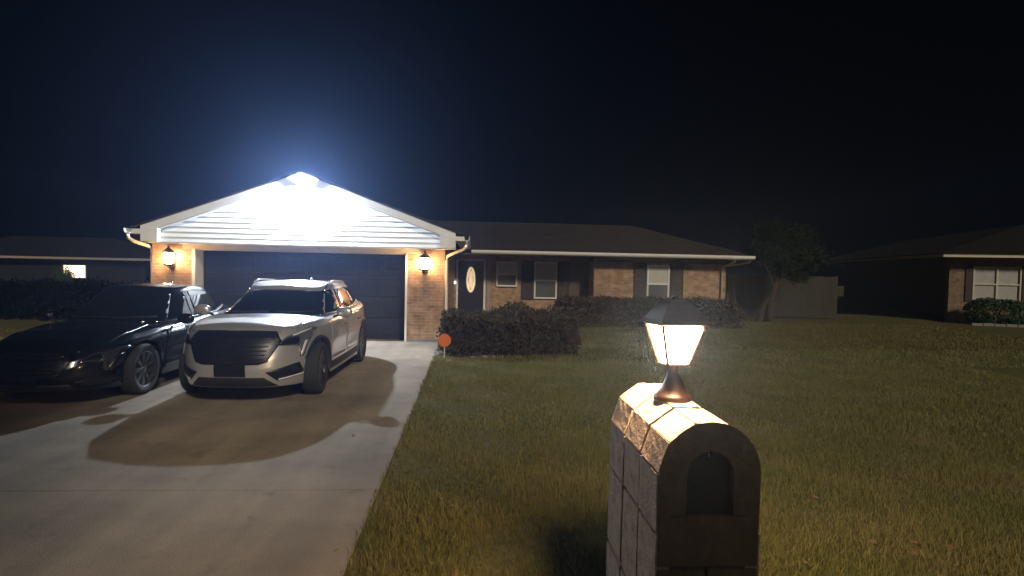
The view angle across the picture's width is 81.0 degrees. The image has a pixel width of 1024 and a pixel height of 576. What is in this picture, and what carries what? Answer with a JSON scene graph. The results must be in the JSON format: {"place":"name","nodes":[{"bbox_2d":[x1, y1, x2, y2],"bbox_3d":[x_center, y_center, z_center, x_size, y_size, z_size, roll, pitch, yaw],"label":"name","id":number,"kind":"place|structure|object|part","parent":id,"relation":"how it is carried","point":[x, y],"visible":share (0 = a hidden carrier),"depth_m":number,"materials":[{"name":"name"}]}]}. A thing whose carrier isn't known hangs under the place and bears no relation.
{"place":"outdoors","nodes":[
{"label":"outdoors","id":0,"kind":"place"},
{"bbox_2d":[0,339,438,575],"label":"driveway","id":1,"kind":"structure","parent":0,"point":[167,474],"depth_m":5.21,"materials":[{"name":"concrete"}]},
{"bbox_2d":[0,281,230,393],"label":"sedan","id":2,"kind":"object","parent":1,"relation":"on","point":[129,338],"visible":0.84,"depth_m":8.07,"materials":[{"name":"black paint"}]},
{"bbox_3d":[-5.314,0.276,9.371,0.330,0.400,0.783,1,2,-3],"label":"side window","id":3,"kind":"part","parent":2,"relation":"part of","materials":[{"name":"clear glass"}]},
{"bbox_3d":[-5.036,0.833,9.232,0.089,0.564,1.110,1,2,-3],"label":"door","id":4,"kind":"part","parent":2,"relation":"part of","materials":[{"name":"black paint"}]},
{"bbox_3d":[-5.293,0.223,10.424,0.177,0.376,1.201,1,2,-3],"label":"side window","id":5,"kind":"part","parent":2,"relation":"part of","materials":[{"name":"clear glass"}]},
{"bbox_2d":[179,277,366,392],"bbox_3d":[-3.660,0.634,9.884,2.363,1.573,4.781,1,2,-3],"label":"suv","id":6,"kind":"object","parent":1,"relation":"on","point":[307,334],"visible":1,"depth_m":8.14,"materials":[{"name":"silver metal"}]},
{"bbox_3d":[-4.250,0.184,9.434,0.388,0.356,0.787,1,2,-19],"label":"side window","id":7,"kind":"part","parent":6,"relation":"part of","materials":[{"name":"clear glass"}]},
{"bbox_3d":[-3.003,0.207,9.498,0.388,0.356,0.787,2,2,13],"label":"side window","id":8,"kind":"part","parent":6,"relation":"part of","materials":[{"name":"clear glass"}]},
{"bbox_3d":[-2.700,0.746,9.421,0.093,0.584,0.980,1,2,-2],"label":"door","id":9,"kind":"part","parent":6,"relation":"part of","materials":[{"name":"silver metal"}]},
{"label":"side window","id":10,"kind":"part","parent":6,"relation":"part of","materials":[{"name":"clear glass"}]},
{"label":"side window","id":11,"kind":"part","parent":6,"relation":"part of","materials":[{"name":"black glass"}]},
{"bbox_3d":[-2.748,0.698,10.499,0.093,0.603,1.180,1,2,-3],"label":"door","id":12,"kind":"part","parent":6,"relation":"part of","materials":[{"name":"silver metal"}]},
{"bbox_2d":[0,286,1023,575],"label":"lawn ground","id":13,"kind":"structure","parent":0,"point":[850,312],"depth_m":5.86,"materials":[{"name":"green plant"}]},
{"bbox_2d":[50,259,79,282],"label":"shrub","id":14,"kind":"object","parent":13,"relation":"on","point":[65,275],"visible":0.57,"depth_m":42.64,"materials":[{"name":"green plant"}]},
{"bbox_2d":[0,236,149,299],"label":"house","id":15,"kind":"structure","parent":13,"relation":"on","point":[37,258],"depth_m":44.44,"materials":[{"name":"brown brick"}]},
{"bbox_2d":[63,265,85,277],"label":"window","id":16,"kind":"structure","parent":15,"relation":"in","point":[79,268],"depth_m":44.13,"materials":[{"name":"white glass"}]},
{"bbox_2d":[0,275,149,320],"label":"hedge","id":17,"kind":"object","parent":13,"relation":"on","point":[63,294],"visible":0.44,"depth_m":17.70,"materials":[{"name":"green plant"}]},
{"bbox_2d":[434,351,443,354],"bbox_3d":[-1.503,1.348,12.486,0.175,0.100,0.211,0,3,-38],"label":"garden stone","id":18,"kind":"object","parent":13,"relation":"on","point":[439,352],"visible":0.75,"depth_m":12.42,"materials":[{"name":"grey stone"}]},
{"bbox_2d":[123,171,755,341],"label":"brick house","id":19,"kind":"structure","parent":13,"relation":"on","point":[228,249],"depth_m":14.62,"materials":[{"name":"brick"}]},
{"bbox_2d":[162,245,175,268],"bbox_3d":[-7.879,-0.704,13.818,0.267,0.554,0.359,2,2,18],"label":"wall lantern","id":20,"kind":"object","parent":19,"relation":"attached to","point":[169,255],"depth_m":13.74,"materials":[{"name":"white glass"}]},
{"bbox_2d":[204,250,404,338],"bbox_3d":[-5.019,0.180,14.670,4.840,2.086,0.056,1,2,-4],"label":"garage door","id":21,"kind":"structure","parent":19,"relation":"in","point":[385,312],"depth_m":14.67,"materials":[{"name":"blue metal"}]},
{"bbox_2d":[419,251,430,273],"bbox_3d":[-2.053,-0.595,14.206,0.267,0.554,0.359,2,2,18],"label":"wall lantern","id":22,"kind":"object","parent":19,"relation":"attached to","point":[424,259],"depth_m":14.11,"materials":[{"name":"white glass"}]},
{"bbox_2d":[456,259,485,312],"bbox_3d":[-1.538,-0.025,22.356,1.090,2.100,0.170,1,2,-4],"label":"front door","id":23,"kind":"structure","parent":19,"relation":"in","point":[470,273],"depth_m":22.32,"materials":[{"name":"black"}]},
{"bbox_2d":[496,261,517,286],"bbox_3d":[-0.193,-0.518,22.392,0.780,0.930,0.080,1,2,-4],"label":"window","id":24,"kind":"structure","parent":19,"relation":"in","point":[506,272],"depth_m":22.39,"materials":[{"name":"grey glass"}]},
{"bbox_2d":[534,262,556,298],"bbox_3d":[1.259,-0.286,22.496,0.860,1.380,0.080,1,2,-4],"label":"window","id":25,"kind":"structure","parent":19,"relation":"in","point":[545,273],"depth_m":22.50,"materials":[{"name":"grey glass"}]},
{"bbox_2d":[646,265,669,299],"bbox_3d":[5.323,-0.144,21.866,0.830,1.370,0.080,1,2,-4],"label":"window","id":26,"kind":"structure","parent":19,"relation":"in","point":[658,276],"depth_m":21.87,"materials":[{"name":"grey glass"}]},
{"bbox_2d":[438,334,450,357],"bbox_3d":[-1.353,1.165,12.013,0.249,0.485,0.021,1,2,-8],"label":"yard sign","id":27,"kind":"object","parent":13,"relation":"on","point":[444,340],"visible":0.99,"depth_m":12.00,"materials":[{"name":"orange plastic"}]},
{"bbox_2d":[436,301,581,357],"bbox_3d":[-0.047,0.833,13.047,3.129,1.227,1.590,1,2,-16],"label":"hedge","id":28,"kind":"object","parent":13,"relation":"on","point":[509,327],"visible":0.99,"depth_m":12.57,"materials":[{"name":"green plant"}]},
{"bbox_2d":[553,293,746,329],"bbox_3d":[4.412,0.734,19.635,6.335,1.155,1.634,1,2,-4],"label":"hedge","id":29,"kind":"object","parent":13,"relation":"on","point":[717,312],"visible":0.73,"depth_m":19.14,"materials":[{"name":"green plant"}]},
{"bbox_2d":[333,324,1018,575],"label":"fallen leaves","id":30,"kind":"object","parent":13,"relation":"on","point":[804,560],"visible":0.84,"depth_m":4.52,"materials":[{"name":"brown plant"}]},
{"bbox_2d":[606,383,760,575],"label":"stone mailbox","id":31,"kind":"object","parent":13,"relation":"on","point":[684,487],"visible":0.97,"depth_m":2.41,"materials":[{"name":"grey stone"}]},
{"bbox_2d":[639,295,713,402],"bbox_3d":[0.756,0.275,2.797,0.256,0.488,0.256,1,2,-10],"label":"post lantern","id":32,"kind":"object","parent":31,"relation":"on","point":[676,327],"visible":1,"depth_m":2.73,"materials":[{"name":"white glass"}]},
{"bbox_2d":[725,275,837,318],"bbox_3d":[10.865,0.342,24.468,4.940,1.780,0.154,1,2,-4],"label":"board fence","id":33,"kind":"object","parent":13,"relation":"on","point":[815,297],"visible":0.72,"depth_m":24.42,"materials":[{"name":"wood"}]},
{"bbox_2d":[740,215,833,321],"bbox_3d":[10.242,-0.716,22.918,3.408,4.126,2.592,1,2,-4],"label":"leaning tree","id":34,"kind":"object","parent":13,"relation":"on","point":[774,253],"visible":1,"depth_m":22.55,"materials":[{"name":"green plant"}]},
{"bbox_2d":[962,297,1023,324],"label":"round bush","id":35,"kind":"object","parent":13,"relation":"on","point":[1007,305],"visible":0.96,"depth_m":23.04,"materials":[{"name":"green plant"}]},
{"bbox_2d":[971,323,1023,327],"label":"garden edging","id":36,"kind":"object","parent":13,"relation":"on","point":[997,325],"visible":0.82,"depth_m":22.63,"materials":[{"name":"grey concrete"}]},
{"bbox_2d":[0,0,1023,285],"label":"sky","id":37,"kind":"structure","parent":0,"point":[870,124],"materials":[{"name":"black"}]},
{"bbox_2d":[819,224,1023,321],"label":"brick house","id":38,"kind":"structure","parent":0,"point":[947,277],"depth_m":26.26,"materials":[{"name":"beige brick"}]},
{"bbox_2d":[972,266,1021,301],"bbox_3d":[19.495,-0.157,24.151,1.640,1.400,0.150,2,2,16],"label":"window","id":39,"kind":"structure","parent":38,"relation":"in","point":[993,282],"depth_m":24.13,"materials":[{"name":"white glass"}]}
]}

